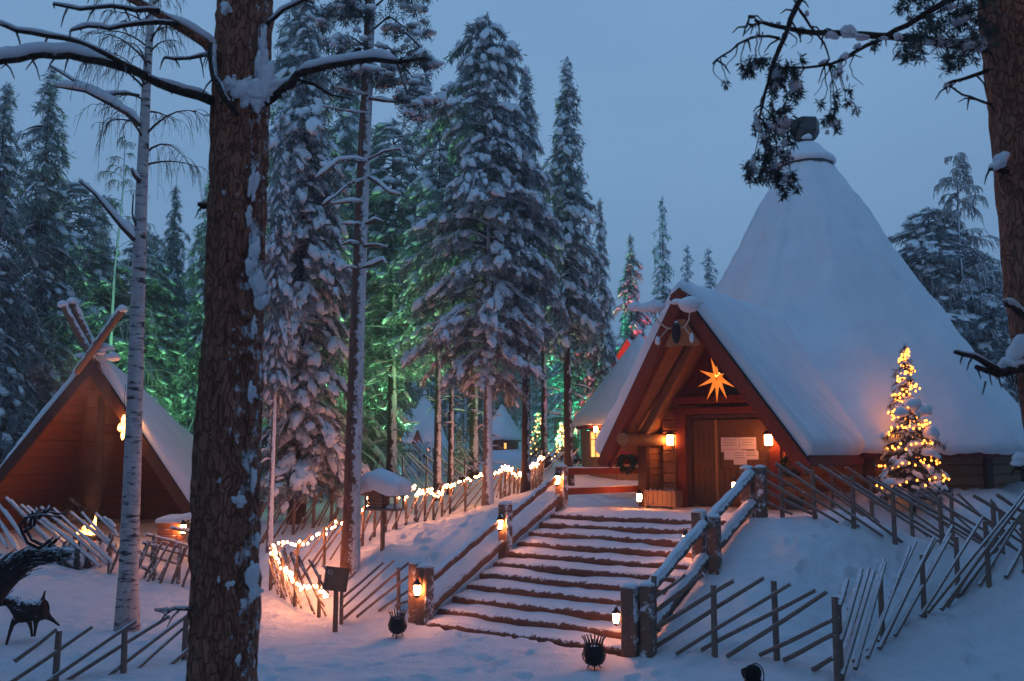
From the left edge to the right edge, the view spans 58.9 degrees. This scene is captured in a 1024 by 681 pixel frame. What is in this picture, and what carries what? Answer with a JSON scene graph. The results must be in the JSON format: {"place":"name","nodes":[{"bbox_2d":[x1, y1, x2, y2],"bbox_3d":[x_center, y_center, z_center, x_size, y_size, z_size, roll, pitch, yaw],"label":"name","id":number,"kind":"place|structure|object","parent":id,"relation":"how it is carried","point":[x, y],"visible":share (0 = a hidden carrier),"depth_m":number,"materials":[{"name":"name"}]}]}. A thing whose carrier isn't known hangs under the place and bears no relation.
{"place":"outdoors","nodes":[
{"label":"outdoors","id":0,"kind":"place"},
{"bbox_2d":[0,0,1002,429],"label":"sky","id":1,"kind":"structure","parent":0,"point":[657,119],"materials":[{"name":"blue"}]},
{"bbox_2d":[0,430,1023,680],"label":"snow ground","id":2,"kind":"structure","parent":0,"point":[974,632],"depth_m":15.64,"materials":[{"name":"snow"}]},
{"bbox_2d":[1,591,59,644],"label":"wicker reindeer","id":3,"kind":"object","parent":2,"relation":"on","point":[29,611],"visible":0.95,"depth_m":14.61,"materials":[{"name":"black wicker"}]},
{"bbox_2d":[0,81,76,523],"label":"spruce","id":4,"kind":"object","parent":2,"relation":"on","point":[26,323],"visible":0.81,"depth_m":27.89,"materials":[{"name":"green plant"}]},
{"bbox_2d":[0,505,79,605],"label":"wicker reindeer","id":5,"kind":"object","parent":2,"relation":"on","point":[16,566],"visible":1,"depth_m":10.68,"materials":[{"name":"black wicker"}]},
{"bbox_2d":[0,67,94,521],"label":"spruce","id":6,"kind":"object","parent":2,"relation":"on","point":[44,232],"visible":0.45,"depth_m":30.40,"materials":[{"name":"green plant"}]},
{"bbox_2d":[0,496,118,568],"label":"lattice fence","id":7,"kind":"object","parent":2,"relation":"on","point":[52,528],"visible":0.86,"depth_m":21.49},
{"bbox_2d":[14,177,148,389],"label":"pine","id":8,"kind":"object","parent":2,"relation":"on","point":[98,321],"visible":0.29,"depth_m":34.33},
{"bbox_2d":[57,516,117,569],"bbox_3d":[-10.148,4.940,21.768,1.331,1.453,1.143,0,-7,0],"label":"campfire","id":9,"kind":"object","parent":2,"relation":"on","point":[81,561],"visible":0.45,"depth_m":21.34,"materials":[{"name":"brown"}]},
{"bbox_2d":[9,613,188,680],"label":"lattice fence","id":10,"kind":"object","parent":2,"relation":"on","point":[57,672],"visible":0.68,"depth_m":12.64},
{"bbox_2d":[60,135,195,412],"bbox_3d":[-14.712,-0.716,33.221,5.894,14.164,4.174,0,-7,0],"label":"spruce","id":11,"kind":"object","parent":2,"relation":"on","point":[124,182],"visible":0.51,"depth_m":33.73,"materials":[{"name":"green plant"}]},
{"bbox_2d":[50,0,209,631],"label":"birch","id":12,"kind":"object","parent":2,"relation":"on","point":[127,608],"visible":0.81,"depth_m":16.76,"materials":[{"name":"white plant"}]},
{"bbox_2d":[0,297,263,531],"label":"open shelter","id":13,"kind":"object","parent":2,"relation":"on","point":[69,443],"visible":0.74,"depth_m":24.82,"materials":[{"name":"brown wood"}]},
{"bbox_2d":[106,533,188,586],"bbox_3d":[-8.122,5.094,20.604,2.543,1.354,0.415,-2,-7,15],"label":"lattice fence","id":14,"kind":"object","parent":2,"relation":"on","point":[154,562],"visible":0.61,"depth_m":20.53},
{"bbox_2d":[97,230,199,412],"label":"pine","id":15,"kind":"object","parent":2,"relation":"on","point":[156,287],"visible":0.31,"depth_m":35.99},
{"bbox_2d":[139,519,190,574],"bbox_3d":[-7.884,4.994,21.439,0.228,1.476,2.019,-5,-9,35],"label":"lattice fence","id":16,"kind":"object","parent":2,"relation":"on","point":[167,539],"visible":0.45,"depth_m":21.12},
{"bbox_2d":[143,186,193,422],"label":"spruce","id":17,"kind":"object","parent":2,"relation":"on","point":[175,262],"visible":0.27,"depth_m":38.65,"materials":[{"name":"green plant"}]},
{"bbox_2d":[155,512,190,547],"bbox_3d":[-8.152,4.616,22.202,0.950,0.846,0.600,0,-7,0],"label":"firewood box","id":18,"kind":"object","parent":2,"relation":"on","point":[165,522],"visible":0.73,"depth_m":21.95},
{"bbox_2d":[160,173,209,434],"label":"spruce","id":19,"kind":"object","parent":2,"relation":"on","point":[188,366],"visible":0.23,"depth_m":35.83,"materials":[{"name":"green plant"}]},
{"bbox_2d":[180,273,195,323],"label":"conifer","id":20,"kind":"object","parent":2,"relation":"on","point":[188,291],"visible":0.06,"depth_m":61.29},
{"bbox_2d":[0,0,426,680],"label":"pine","id":21,"kind":"object","parent":2,"relation":"on","point":[224,536],"visible":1,"depth_m":6.38,"materials":[{"name":"brown plant"}]},
{"bbox_2d":[261,111,303,552],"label":"slim pine","id":22,"kind":"object","parent":2,"relation":"on","point":[276,373],"visible":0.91,"depth_m":22.68,"materials":[{"name":"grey plant"}]},
{"bbox_2d":[268,543,329,617],"bbox_3d":[-4.387,4.894,18.168,0.293,1.386,3.163,5,-8,-34],"label":"lattice fence","id":23,"kind":"object","parent":2,"relation":"on","point":[294,594],"visible":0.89,"depth_m":17.99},
{"bbox_2d":[270,546,327,597],"bbox_3d":[-4.395,4.607,18.176,0.299,0.715,3.162,5,-8,-33],"label":"light string","id":24,"kind":"object","parent":23,"relation":"attached to","point":[292,580],"visible":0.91,"depth_m":17.81,"materials":[{"name":"yellow glass"}]},
{"bbox_2d":[260,486,339,543],"bbox_3d":[-5.672,4.740,24.072,0.254,1.690,3.721,-4,-8,27],"label":"lattice fence","id":25,"kind":"object","parent":2,"relation":"on","point":[294,509],"visible":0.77,"depth_m":24.19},
{"bbox_2d":[260,0,369,524],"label":"spruce","id":26,"kind":"object","parent":2,"relation":"on","point":[310,445],"visible":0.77,"depth_m":25.80,"materials":[{"name":"green plant"}]},
{"bbox_2d":[260,0,372,507],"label":"spruce","id":27,"kind":"object","parent":2,"relation":"on","point":[284,65],"visible":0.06,"depth_m":32.06,"materials":[{"name":"green plant"}]},
{"bbox_2d":[323,566,349,631],"bbox_3d":[-3.158,4.727,16.233,0.476,1.361,0.165,2,-7,-14],"label":"sign","id":28,"kind":"object","parent":2,"relation":"on","point":[336,580],"visible":0.94,"depth_m":16.25,"materials":[{"name":"brown wood"}]},
{"bbox_2d":[268,31,416,491],"bbox_3d":[-7.160,-3.318,37.767,5.710,20.124,7.026,3,-8,-23],"label":"spruce","id":29,"kind":"object","parent":2,"relation":"on","point":[348,134],"visible":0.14,"depth_m":37.16,"materials":[{"name":"green plant"}]},
{"bbox_2d":[317,137,420,485],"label":"spruce","id":30,"kind":"object","parent":2,"relation":"on","point":[382,420],"visible":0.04,"depth_m":41.22,"materials":[{"name":"green plant"}]},
{"bbox_2d":[291,0,447,576],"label":"pine","id":31,"kind":"object","parent":2,"relation":"on","point":[348,11],"visible":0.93,"depth_m":19.31,"materials":[{"name":"brown plant"}]},
{"bbox_2d":[339,560,408,624],"bbox_3d":[-2.397,4.766,16.778,1.536,1.391,0.382,0,-7,2],"label":"lattice fence","id":32,"kind":"object","parent":2,"relation":"on","point":[342,618],"visible":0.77,"depth_m":16.73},
{"bbox_2d":[361,468,411,550],"bbox_3d":[-2.686,3.616,18.997,1.001,1.878,0.683,-3,-7,20],"label":"bird feeder","id":33,"kind":"object","parent":2,"relation":"on","point":[380,487],"visible":0.98,"depth_m":18.87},
{"bbox_2d":[334,117,447,473],"bbox_3d":[-4.479,-1.512,35.781,6.055,15.089,7.118,-2,-7,14],"label":"pine","id":34,"kind":"object","parent":2,"relation":"on","point":[393,231],"visible":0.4,"depth_m":34.98,"materials":[{"name":"plant"}]},
{"bbox_2d":[388,609,406,638],"bbox_3d":[-1.927,4.793,15.265,0.332,0.470,0.330,0,-7,0],"label":"fire basket","id":35,"kind":"object","parent":2,"relation":"on","point":[397,625],"visible":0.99,"depth_m":15.18,"materials":[{"name":"black metal"}]},
{"bbox_2d":[269,457,544,587],"bbox_3d":[-1.361,4.925,26.235,1.572,2.985,15.461,-3,-8,24],"label":"lattice fence","id":36,"kind":"object","parent":2,"relation":"on","point":[535,481],"visible":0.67,"depth_m":24.25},
{"bbox_2d":[272,456,543,547],"bbox_3d":[-1.306,4.341,26.340,1.596,1.920,15.480,-3,-8,24],"label":"light string","id":37,"kind":"object","parent":36,"relation":"attached to","point":[416,495],"visible":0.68,"depth_m":24.70,"materials":[{"name":"yellow glass"}]},
{"bbox_2d":[408,560,421,622],"bbox_3d":[-1.749,4.702,16.330,0.243,1.464,0.242,0,-7,0],"label":"stair post","id":38,"kind":"object","parent":2,"relation":"on","point":[413,564],"visible":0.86,"depth_m":16.28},
{"bbox_2d":[363,452,470,489],"bbox_3d":[-4.526,5.151,34.922,1.313,1.674,9.478,5,-8,-33],"label":"lattice fence","id":39,"kind":"object","parent":2,"relation":"on","point":[412,458],"visible":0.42,"depth_m":32.43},
{"bbox_2d":[401,390,447,451],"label":"round cottage","id":40,"kind":"structure","parent":2,"relation":"on","point":[423,430],"depth_m":64.78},
{"bbox_2d":[415,563,433,625],"bbox_3d":[-1.560,4.693,16.145,0.294,1.437,0.308,-3,-8,22],"label":"stair post","id":41,"kind":"object","parent":2,"relation":"on","point":[424,607],"visible":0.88,"depth_m":16.07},
{"bbox_2d":[412,575,422,597],"bbox_3d":[-1.651,4.330,15.956,0.202,0.381,0.163,3,-8,-22],"label":"lantern","id":42,"kind":"object","parent":41,"relation":"attached to","point":[417,584],"visible":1,"depth_m":15.90,"materials":[{"name":"white glass"}]},
{"bbox_2d":[434,514,505,610],"bbox_3d":[-0.841,4.194,17.253,0.180,1.642,2.376,-5,-9,34],"label":"stair railing","id":43,"kind":"object","parent":41,"relation":"attached to","point":[461,579],"visible":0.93,"depth_m":17.16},
{"bbox_2d":[382,447,468,475],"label":"lattice fence","id":44,"kind":"object","parent":2,"relation":"on","point":[419,472],"visible":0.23,"depth_m":39.66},
{"bbox_2d":[410,371,445,398],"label":"conifer","id":45,"kind":"object","parent":2,"relation":"on","point":[429,385],"visible":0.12,"depth_m":83.08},
{"bbox_2d":[378,443,482,467],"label":"lattice fence","id":46,"kind":"object","parent":2,"relation":"on","point":[423,447],"visible":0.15,"depth_m":44.97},
{"bbox_2d":[380,108,484,500],"bbox_3d":[-2.172,-1.414,30.514,3.964,14.113,4.288,-6,-9,38],"label":"pine","id":47,"kind":"object","parent":2,"relation":"on","point":[428,185],"visible":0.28,"depth_m":30.31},
{"bbox_2d":[401,439,468,461],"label":"lattice fence","id":48,"kind":"object","parent":2,"relation":"on","point":[444,445],"visible":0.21,"depth_m":50.71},
{"bbox_2d":[403,161,484,494],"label":"pine","id":49,"kind":"object","parent":2,"relation":"on","point":[451,445],"visible":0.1,"depth_m":31.29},
{"bbox_2d":[430,369,469,440],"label":"conifer","id":50,"kind":"object","parent":2,"relation":"on","point":[457,416],"visible":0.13,"depth_m":83.97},
{"bbox_2d":[442,426,475,479],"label":"young spruce","id":51,"kind":"object","parent":2,"relation":"on","point":[458,466],"visible":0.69,"depth_m":35.15,"materials":[{"name":"green plant"}]},
{"bbox_2d":[408,86,549,478],"bbox_3d":[-1.635,-2.501,36.283,5.554,16.754,6.529,-2,-7,16],"label":"pine","id":52,"kind":"object","parent":2,"relation":"on","point":[473,433],"visible":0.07,"depth_m":35.73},
{"bbox_2d":[390,11,570,505],"bbox_3d":[-0.789,-2.562,26.911,5.394,15.356,4.747,2,-7,-17],"label":"pine","id":53,"kind":"object","parent":2,"relation":"on","point":[485,201],"visible":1,"depth_m":26.57,"materials":[{"name":"grey plant"}]},
{"bbox_2d":[498,501,511,558],"bbox_3d":[-0.135,3.962,18.305,0.278,1.437,0.261,6,-9,-41],"label":"stair post","id":54,"kind":"object","parent":2,"relation":"on","point":[505,509],"visible":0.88,"depth_m":18.24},
{"bbox_2d":[492,404,521,449],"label":"round cottage","id":55,"kind":"structure","parent":2,"relation":"on","point":[506,429],"depth_m":64.79,"materials":[{"name":"white wood"}]},
{"bbox_2d":[498,371,521,430],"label":"conifer","id":56,"kind":"object","parent":2,"relation":"on","point":[515,417],"visible":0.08,"depth_m":92.25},
{"bbox_2d":[492,64,563,492],"bbox_3d":[0.461,-1.946,27.809,2.359,13.778,2.221,0,-7,0],"label":"slim spruce","id":57,"kind":"object","parent":2,"relation":"on","point":[542,331],"visible":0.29,"depth_m":27.53,"materials":[{"name":"green plant"}]},
{"bbox_2d":[520,293,541,434],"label":"conifer","id":58,"kind":"object","parent":2,"relation":"on","point":[530,384],"visible":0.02,"depth_m":82.75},
{"bbox_2d":[530,410,551,462],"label":"spruce","id":59,"kind":"object","parent":2,"relation":"on","point":[537,441],"visible":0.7,"depth_m":43.69,"materials":[{"name":"green plant"}]},
{"bbox_2d":[533,354,557,442],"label":"conifer","id":60,"kind":"object","parent":2,"relation":"on","point":[550,422],"visible":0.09,"depth_m":81.94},
{"bbox_2d":[499,189,600,467],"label":"pine","id":61,"kind":"object","parent":2,"relation":"on","point":[547,359],"visible":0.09,"depth_m":38.81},
{"bbox_2d":[540,379,560,444],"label":"conifer","id":62,"kind":"object","parent":2,"relation":"on","point":[552,437],"visible":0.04,"depth_m":69.54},
{"bbox_2d":[555,464,567,511],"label":"stair post","id":63,"kind":"object","parent":2,"relation":"on","point":[561,489],"visible":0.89,"depth_m":20.04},
{"bbox_2d":[512,471,561,543],"bbox_3d":[0.491,3.525,19.238,0.180,1.477,1.996,-5,-9,35],"label":"stair railing","id":64,"kind":"object","parent":63,"relation":"attached to","point":[529,522],"visible":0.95,"depth_m":19.13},
{"bbox_2d":[568,467,637,494],"bbox_3d":[2.140,3.259,21.194,0.086,0.638,2.958,-7,-10,43],"label":"board rail","id":65,"kind":"object","parent":63,"relation":"attached to","point":[596,489],"visible":0.9,"depth_m":21.05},
{"bbox_2d":[549,420,575,460],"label":"spruce","id":66,"kind":"object","parent":2,"relation":"on","point":[561,450],"visible":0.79,"depth_m":43.64,"materials":[{"name":"green plant"}]},
{"bbox_2d":[549,336,581,401],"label":"conifer","id":67,"kind":"object","parent":2,"relation":"on","point":[558,366],"visible":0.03,"depth_m":57.29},
{"bbox_2d":[549,387,585,455],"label":"round cottage","id":68,"kind":"structure","parent":2,"relation":"on","point":[557,419],"depth_m":48.99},
{"bbox_2d":[547,336,598,463],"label":"pine","id":69,"kind":"object","parent":2,"relation":"on","point":[577,373],"visible":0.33,"depth_m":41.20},
{"bbox_2d":[540,55,610,485],"bbox_3d":[2.174,-2.643,33.722,2.887,16.689,3.066,3,-8,-24],"label":"slim spruce","id":70,"kind":"object","parent":2,"relation":"on","point":[573,206],"visible":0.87,"depth_m":33.44,"materials":[{"name":"green plant"}]},
{"bbox_2d":[426,507,732,656],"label":"staircase","id":71,"kind":"structure","parent":2,"relation":"on","point":[560,578],"depth_m":16.60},
{"bbox_2d":[581,634,605,670],"bbox_3d":[1.175,4.502,12.998,0.357,0.505,0.355,0,-7,0],"label":"fire basket","id":72,"kind":"object","parent":2,"relation":"on","point":[593,654],"visible":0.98,"depth_m":12.90,"materials":[{"name":"black metal"}]},
{"bbox_2d":[572,198,617,433],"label":"spruce","id":73,"kind":"object","parent":2,"relation":"on","point":[600,366],"visible":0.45,"depth_m":40.13,"materials":[{"name":"green plant"}]},
{"bbox_2d":[572,338,632,430],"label":"red gable house","id":74,"kind":"structure","parent":2,"relation":"on","point":[624,347],"depth_m":44.29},
{"bbox_2d":[572,334,644,479],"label":"round cottage","id":75,"kind":"structure","parent":2,"relation":"on","point":[596,408],"depth_m":35.86,"materials":[{"name":"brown wood"}]},
{"bbox_2d":[589,431,599,457],"bbox_3d":[3.258,4.054,35.329,0.060,1.070,0.670,5,-9,-36],"label":"window","id":76,"kind":"structure","parent":75,"relation":"in","point":[592,436],"depth_m":35.47,"materials":[{"name":"yellow glass"}]},
{"bbox_2d":[608,232,652,362],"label":"spruce","id":77,"kind":"object","parent":2,"relation":"on","point":[630,329],"visible":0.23,"depth_m":45.48,"materials":[{"name":"green plant"}]},
{"bbox_2d":[620,582,640,657],"bbox_3d":[1.812,4.393,13.720,0.284,1.438,0.288,-6,-9,42],"label":"stair post","id":78,"kind":"object","parent":2,"relation":"on","point":[630,619],"visible":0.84,"depth_m":13.64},
{"bbox_2d":[648,519,709,623],"bbox_3d":[2.642,3.859,14.770,0.212,1.726,2.403,-5,-9,36],"label":"stair railing","id":79,"kind":"object","parent":78,"relation":"attached to","point":[679,552],"visible":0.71,"depth_m":14.90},
{"bbox_2d":[640,581,656,657],"bbox_3d":[2.048,4.364,13.608,0.222,1.469,0.222,-3,-8,23],"label":"stair post","id":80,"kind":"object","parent":2,"relation":"on","point":[648,621],"visible":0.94,"depth_m":13.56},
{"bbox_2d":[640,194,674,328],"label":"spruce","id":81,"kind":"object","parent":2,"relation":"on","point":[662,287],"visible":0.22,"depth_m":50.67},
{"bbox_2d":[644,488,682,508],"bbox_3d":[3.593,3.756,21.596,0.870,0.480,0.418,-5,-9,35],"label":"planter box","id":82,"kind":"object","parent":2,"relation":"on","point":[668,497],"visible":1,"depth_m":21.44,"materials":[{"name":"brown wood"}]},
{"bbox_2d":[680,244,695,281],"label":"spruce","id":83,"kind":"object","parent":2,"relation":"on","point":[686,275],"visible":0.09,"depth_m":60.89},
{"bbox_2d":[691,509,707,586],"bbox_3d":[3.284,3.662,15.853,0.284,1.432,0.287,0,-7,0],"label":"stair post","id":84,"kind":"object","parent":2,"relation":"on","point":[700,545],"visible":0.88,"depth_m":15.80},
{"bbox_2d":[701,246,718,288],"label":"spruce","id":85,"kind":"object","parent":2,"relation":"on","point":[708,275],"visible":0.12,"depth_m":60.97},
{"bbox_2d":[707,514,721,574],"bbox_3d":[3.519,3.691,15.730,0.245,1.345,0.242,0,-7,0],"label":"stair post","id":86,"kind":"object","parent":2,"relation":"on","point":[714,545],"visible":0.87,"depth_m":15.68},
{"bbox_2d":[651,572,841,680],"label":"lattice fence","id":87,"kind":"object","parent":2,"relation":"on","point":[774,627],"visible":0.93,"depth_m":12.75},
{"bbox_2d":[739,465,754,524],"bbox_3d":[4.623,3.118,17.800,0.270,1.339,0.257,-6,-9,41],"label":"stair post","id":88,"kind":"object","parent":2,"relation":"on","point":[748,492],"visible":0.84,"depth_m":17.74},
{"bbox_2d":[707,469,756,546],"bbox_3d":[4.050,3.194,16.811,0.212,1.568,2.195,-5,-9,35],"label":"stair railing","id":89,"kind":"object","parent":88,"relation":"attached to","point":[734,522],"visible":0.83,"depth_m":16.87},
{"bbox_2d":[741,663,764,680],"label":"path lamp","id":90,"kind":"object","parent":2,"relation":"on","point":[751,672],"visible":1,"depth_m":9.01,"materials":[{"name":"black metal"}]},
{"bbox_2d":[754,465,767,517],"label":"stair post","id":91,"kind":"object","parent":2,"relation":"on","point":[761,507],"visible":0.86,"depth_m":17.63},
{"bbox_2d":[786,471,803,509],"bbox_3d":[6.403,3.018,20.149,0.655,1.471,0.317,0,-7,0],"label":"snow shovel","id":92,"kind":"object","parent":2,"relation":"on","point":[794,501],"visible":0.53,"depth_m":20.09,"materials":[{"name":"red"}]},
{"bbox_2d":[594,116,1023,509],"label":"lodge","id":93,"kind":"structure","parent":2,"relation":"on","point":[816,310],"depth_m":22.75,"materials":[{"name":"brown wood"}]},
{"bbox_2d":[616,451,636,474],"bbox_3d":[2.654,2.674,20.997,0.538,0.895,0.226,-5,-9,35],"label":"wreath","id":94,"kind":"object","parent":93,"relation":"attached to","point":[622,456],"visible":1,"depth_m":20.95,"materials":[{"name":"green"}]},
{"bbox_2d":[627,296,703,346],"bbox_3d":[3.454,-0.395,19.784,1.792,1.019,0.732,-5,-9,37],"label":"reindeer skull","id":95,"kind":"object","parent":93,"relation":"attached to","point":[682,333],"visible":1,"depth_m":19.71,"materials":[{"name":"bone"},{"name":"antler"},{"name":"snow"}]},
{"bbox_2d":[693,419,715,504],"bbox_3d":[4.677,2.950,22.024,0.567,2.065,0.075,-5,-9,35],"label":"door","id":96,"kind":"structure","parent":93,"relation":"in","point":[703,429],"depth_m":22.00,"materials":[{"name":"brown wood"}]},
{"bbox_2d":[698,358,733,399],"bbox_3d":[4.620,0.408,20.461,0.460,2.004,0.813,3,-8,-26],"label":"paper star","id":97,"kind":"object","parent":93,"relation":"hanging from","point":[718,382],"visible":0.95,"depth_m":20.36,"materials":[{"name":"orange"}]},
{"bbox_2d":[721,437,739,451],"bbox_3d":[5.210,2.488,21.649,0.460,0.350,0.002,-5,-9,35],"label":"notice sheet","id":98,"kind":"object","parent":93,"relation":"attached to","point":[729,443],"visible":1,"depth_m":21.66,"materials":[{"name":"white paper"}]},
{"bbox_2d":[721,373,739,394],"bbox_3d":[5.592,0.735,21.606,1.300,1.070,0.028,-5,-9,35],"label":"gable window","id":99,"kind":"structure","parent":93,"relation":"in","point":[728,389],"depth_m":21.81,"materials":[{"name":"black glass"}]},
{"bbox_2d":[733,450,746,464],"bbox_3d":[5.403,2.768,21.470,0.330,0.340,0.002,-5,-9,35],"label":"notice sheet","id":100,"kind":"object","parent":93,"relation":"attached to","point":[739,457],"visible":1,"depth_m":21.48,"materials":[{"name":"white paper"}]},
{"bbox_2d":[717,418,767,505],"bbox_3d":[5.445,2.878,21.443,1.207,2.065,0.147,-5,-9,35],"label":"door","id":101,"kind":"structure","parent":93,"relation":"in","point":[744,427],"depth_m":21.57,"materials":[{"name":"brown wood"}]},
{"bbox_2d":[740,437,755,450],"bbox_3d":[5.568,2.457,21.395,0.400,0.350,0.002,-5,-9,35],"label":"notice sheet","id":102,"kind":"object","parent":93,"relation":"attached to","point":[748,443],"visible":1,"depth_m":21.39,"materials":[{"name":"white paper"}]},
{"bbox_2d":[762,430,773,447],"bbox_3d":[5.845,2.242,20.643,0.200,0.415,0.230,-5,-9,35],"label":"wall lantern","id":103,"kind":"object","parent":93,"relation":"attached to","point":[768,438],"depth_m":20.58,"materials":[{"name":"white glass"}]},
{"bbox_2d":[779,453,801,478],"bbox_3d":[6.320,2.831,20.526,0.574,0.596,0.268,-4,-8,28],"label":"wreath","id":104,"kind":"object","parent":93,"relation":"attached to","point":[784,459],"visible":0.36,"depth_m":20.56,"materials":[{"name":"green"}]},
{"bbox_2d":[712,0,1023,475],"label":"pine","id":105,"kind":"object","parent":2,"relation":"on","point":[997,42],"visible":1,"depth_m":6.19,"materials":[{"name":"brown plant"}]},
{"bbox_2d":[766,461,1023,553],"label":"lattice fence","id":106,"kind":"object","parent":2,"relation":"on","point":[852,484],"visible":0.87,"depth_m":17.29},
{"bbox_2d":[866,343,956,512],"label":"spruce","id":107,"kind":"object","parent":2,"relation":"on","point":[934,486],"visible":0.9,"depth_m":21.23,"materials":[{"name":"green plant"}]},
{"bbox_2d":[876,348,949,488],"bbox_3d":[9.428,1.913,21.544,1.499,3.489,1.572,0,-7,0],"label":"light string","id":108,"kind":"object","parent":107,"relation":"attached to","point":[903,394],"visible":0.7,"depth_m":21.40,"materials":[{"name":"yellow glass"}]},
{"bbox_2d":[829,466,1021,555],"bbox_3d":[9.475,4.089,20.087,4.599,2.646,0.238,-2,-7,13],"label":"lattice fence","id":109,"kind":"object","parent":2,"relation":"on","point":[912,514],"visible":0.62,"depth_m":20.29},
{"bbox_2d":[830,491,1023,680],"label":"lattice fence","id":110,"kind":"object","parent":2,"relation":"on","point":[881,632],"visible":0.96,"depth_m":14.80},
{"bbox_2d":[888,206,1009,388],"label":"pine","id":111,"kind":"object","parent":2,"relation":"on","point":[916,242],"visible":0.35,"depth_m":41.37,"materials":[{"name":"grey plant"}]},
{"bbox_2d":[913,152,1018,399],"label":"pine","id":112,"kind":"object","parent":2,"relation":"on","point":[965,202],"visible":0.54,"depth_m":41.63,"materials":[{"name":"grey plant"}]},
{"bbox_2d":[965,251,1019,405],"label":"spruce","id":113,"kind":"object","parent":2,"relation":"on","point":[994,321],"visible":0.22,"depth_m":40.15,"materials":[{"name":"green plant"}]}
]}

